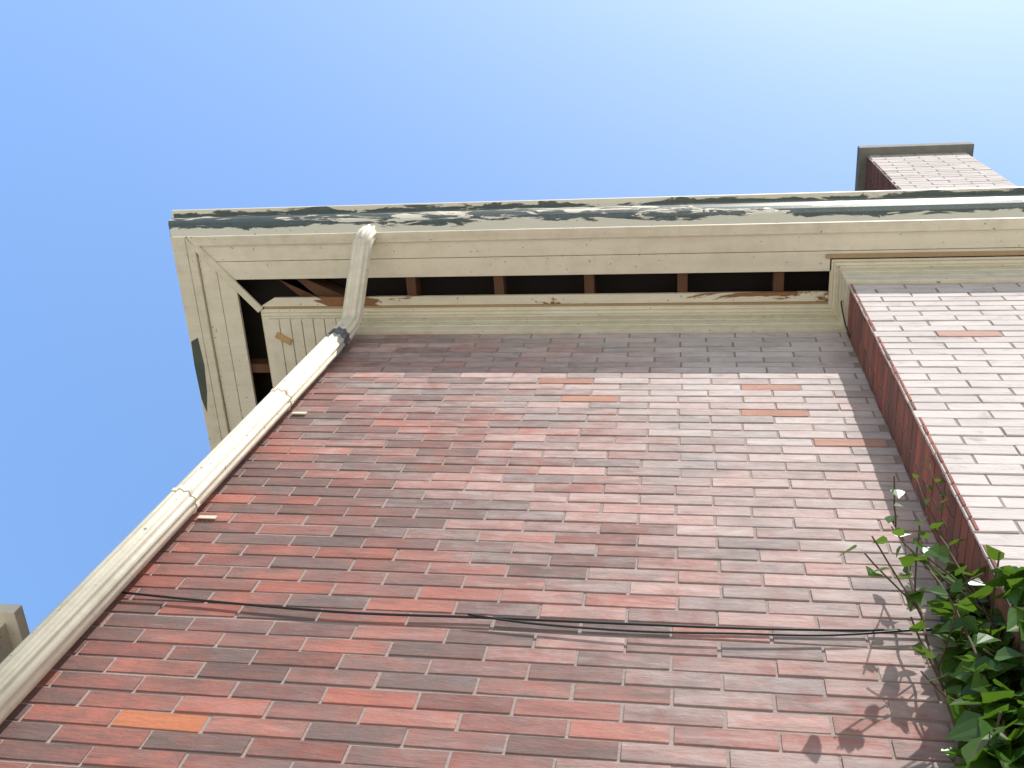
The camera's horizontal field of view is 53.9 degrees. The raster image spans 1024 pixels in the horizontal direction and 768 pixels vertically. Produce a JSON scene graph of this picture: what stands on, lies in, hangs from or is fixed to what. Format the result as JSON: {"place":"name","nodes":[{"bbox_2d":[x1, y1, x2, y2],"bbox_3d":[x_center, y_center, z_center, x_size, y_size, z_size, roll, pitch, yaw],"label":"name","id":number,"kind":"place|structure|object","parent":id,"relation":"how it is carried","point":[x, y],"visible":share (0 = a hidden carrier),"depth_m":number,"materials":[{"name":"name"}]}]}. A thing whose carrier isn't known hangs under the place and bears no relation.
{"place":"outdoors","nodes":[
{"label":"outdoors","id":0,"kind":"place"},
{"bbox_2d":[0,604,29,662],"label":"neighboring building","id":1,"kind":"structure","parent":0,"point":[14,631],"depth_m":3.77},
{"bbox_2d":[191,338,206,410],"bbox_3d":[-1.494,0.196,4.990,0.051,0.002,0.900,0,-68,10],"label":"peeling paint patch","id":2,"kind":"object","parent":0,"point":[199,364],"visible":0.57,"depth_m":4.88,"materials":[{"name":"paint"}]},
{"bbox_2d":[0,332,964,767],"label":"house wall bricks","id":3,"kind":"object","parent":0,"point":[848,502],"visible":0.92,"depth_m":2.55,"materials":[{"name":"red brick"}]},
{"bbox_2d":[0,283,1023,767],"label":"mortar joints","id":4,"kind":"object","parent":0,"point":[774,703],"visible":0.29,"depth_m":2.46,"materials":[{"name":"grey concrete"}]},
{"bbox_2d":[0,0,1023,632],"label":"sky","id":5,"kind":"structure","parent":0,"point":[117,116],"materials":[{"name":"blue"}]},
{"bbox_2d":[262,291,827,306],"bbox_3d":[0.081,-0.379,4.499,2.558,0.018,0.042,0,-68,10],"label":"trim board","id":6,"kind":"object","parent":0,"point":[766,296],"visible":1,"depth_m":4.46,"materials":[{"name":"beige wood"}]},
{"bbox_2d":[198,229,1023,431],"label":"soffit boards","id":7,"kind":"object","parent":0,"point":[719,254],"visible":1,"depth_m":4.42,"materials":[{"name":"beige wood"}]},
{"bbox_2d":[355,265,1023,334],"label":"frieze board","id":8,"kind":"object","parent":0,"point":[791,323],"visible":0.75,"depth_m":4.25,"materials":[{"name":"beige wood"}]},
{"bbox_2d":[865,155,901,190],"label":"chimney stack side bricks","id":9,"kind":"object","parent":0,"point":[879,180],"visible":0.12,"depth_m":6.34,"materials":[{"name":"red brick"}]},
{"bbox_2d":[826,251,1023,257],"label":"trim molding","id":10,"kind":"structure","parent":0,"point":[929,254],"depth_m":4.13,"materials":[{"name":"beige wood"}]},
{"bbox_2d":[882,153,993,188],"bbox_3d":[2.424,-1.001,5.371,0.600,2.660,0.001,0,-68,10],"label":"mortar","id":11,"kind":"object","parent":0,"point":[932,167],"visible":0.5,"depth_m":6.03,"materials":[{"name":"grey concrete"}]},
{"label":"ground","id":12,"kind":"structure","parent":0,"visible":0},
{"bbox_3d":[3.104,4.430,3.002,8.060,6.160,8.000,0,-68,10],"label":"house wall","id":13,"kind":"object","parent":12,"relation":"on","visible":0},
{"bbox_2d":[0,332,344,724],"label":"downspout","id":14,"kind":"object","parent":13,"relation":"attached to","point":[35,655],"visible":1,"depth_m":2.66,"materials":[{"name":"paint"}]},
{"bbox_2d":[171,386,306,518],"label":"downspout straps","id":15,"kind":"object","parent":13,"relation":"attached to","point":[192,494],"visible":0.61,"depth_m":2.94,"materials":[{"name":"beige paint"}]},
{"bbox_2d":[328,327,349,349],"bbox_3d":[-0.730,-0.186,4.221,0.087,0.072,0.091,0,-68,10],"label":"duct tape","id":16,"kind":"object","parent":13,"relation":"attached to","point":[344,333],"visible":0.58,"depth_m":4.21,"materials":[{"name":"grey plastic"}]},
{"bbox_2d":[334,224,375,343],"bbox_3d":[-0.682,-0.437,4.391,0.089,0.451,0.424,6,-67,8],"label":"downspout elbow","id":17,"kind":"object","parent":13,"relation":"attached to","point":[364,239],"visible":0.94,"depth_m":4.38,"materials":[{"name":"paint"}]},
{"bbox_2d":[250,272,783,372],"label":"rafters","id":18,"kind":"object","parent":13,"relation":"attached to","point":[321,287],"visible":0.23,"depth_m":4.65,"materials":[{"name":"brown wood"}]},
{"bbox_2d":[237,271,829,404],"bbox_3d":[3.518,3.401,5.608,9.750,0.001,8.930,0,-68,10],"label":"soffit opening","id":19,"kind":"object","parent":18,"relation":"on","point":[261,292],"depth_m":4.63,"materials":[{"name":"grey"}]},
{"bbox_2d":[121,591,932,631],"bbox_3d":[0.005,0.537,2.383,2.046,0.047,0.033,0,-68,10],"label":"cable","id":20,"kind":"object","parent":13,"relation":"attached to","point":[532,619],"visible":0.83,"depth_m":2.37,"materials":[{"name":"black plastic"}]},
{"bbox_2d":[261,255,1023,388],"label":"frieze board","id":21,"kind":"object","parent":13,"relation":"attached to","point":[830,307],"visible":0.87,"depth_m":4.39,"materials":[{"name":"beige wood"}]},
{"bbox_2d":[268,318,340,383],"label":"board paneling","id":22,"kind":"structure","parent":21,"relation":"attached to","point":[306,335],"depth_m":4.68,"materials":[{"name":"beige wood"}]},
{"bbox_2d":[275,332,291,344],"bbox_3d":[-1.062,-0.210,4.686,0.083,0.008,0.063,0,-68,10],"label":"wood patch","id":23,"kind":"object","parent":22,"relation":"attached to","point":[283,338],"depth_m":4.68,"materials":[{"name":"wood"}]},
{"bbox_2d":[170,217,1023,450],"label":"soffit","id":24,"kind":"structure","parent":21,"relation":"attached to","point":[187,250],"depth_m":4.46,"materials":[{"name":"beige wood"}]},
{"bbox_2d":[264,301,827,308],"bbox_3d":[0.092,-0.354,4.507,2.539,0.019,0.010,0,-68,10],"label":"molding strip","id":25,"kind":"object","parent":24,"relation":"attached to","point":[538,305],"visible":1,"depth_m":4.48,"materials":[{"name":"brown wood"}]},
{"bbox_2d":[168,187,1023,236],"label":"gutter","id":26,"kind":"object","parent":24,"relation":"on","point":[989,202],"visible":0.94,"depth_m":4.38,"materials":[{"name":"paint"}]},
{"bbox_2d":[840,301,850,336],"bbox_3d":[1.338,-0.273,4.060,0.024,0.232,0.097,0,-68,10],"label":"wire hook","id":27,"kind":"object","parent":21,"relation":"attached to","point":[844,319],"visible":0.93,"depth_m":4.04,"materials":[{"name":"black metal"}]},
{"bbox_2d":[468,613,922,636],"bbox_3d":[0.403,0.552,2.296,1.031,0.058,0.009,0,-68,10],"label":"cable","id":28,"kind":"object","parent":13,"relation":"attached to","point":[688,632],"visible":0.96,"depth_m":2.27,"materials":[{"name":"black plastic"}]},
{"bbox_2d":[838,457,1023,767],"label":"creeper","id":29,"kind":"object","parent":13,"relation":"attached to","point":[993,696],"depth_m":1.97,"materials":[{"name":"green plant"}]},
{"bbox_3d":[2.443,-0.714,5.486,0.600,2.660,0.620,0,-68,10],"label":"chimney stack","id":30,"kind":"object","parent":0,"visible":0},
{"bbox_2d":[855,142,973,190],"bbox_3d":[2.673,-1.250,6.791,0.710,0.200,0.730,0,-68,10],"label":"chimney cap","id":31,"kind":"object","parent":30,"relation":"on","point":[863,152],"visible":0.19,"depth_m":6.60,"materials":[{"name":"grey concrete"}]},
{"bbox_2d":[867,152,1016,189],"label":"chimney stack bricks","id":32,"kind":"object","parent":30,"relation":"attached to","point":[947,172],"visible":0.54,"depth_m":6.00,"materials":[{"name":"red brick"}]},
{"bbox_3d":[1.793,0.573,1.802,1.640,6.440,0.200,0,-68,10],"label":"chimney breast","id":33,"kind":"object","parent":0,"visible":0},
{"bbox_2d":[847,283,1023,688],"bbox_3d":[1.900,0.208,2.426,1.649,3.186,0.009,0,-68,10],"label":"chimney breast bricks","id":34,"kind":"object","parent":33,"relation":"attached to","point":[970,414],"visible":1,"depth_m":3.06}
]}

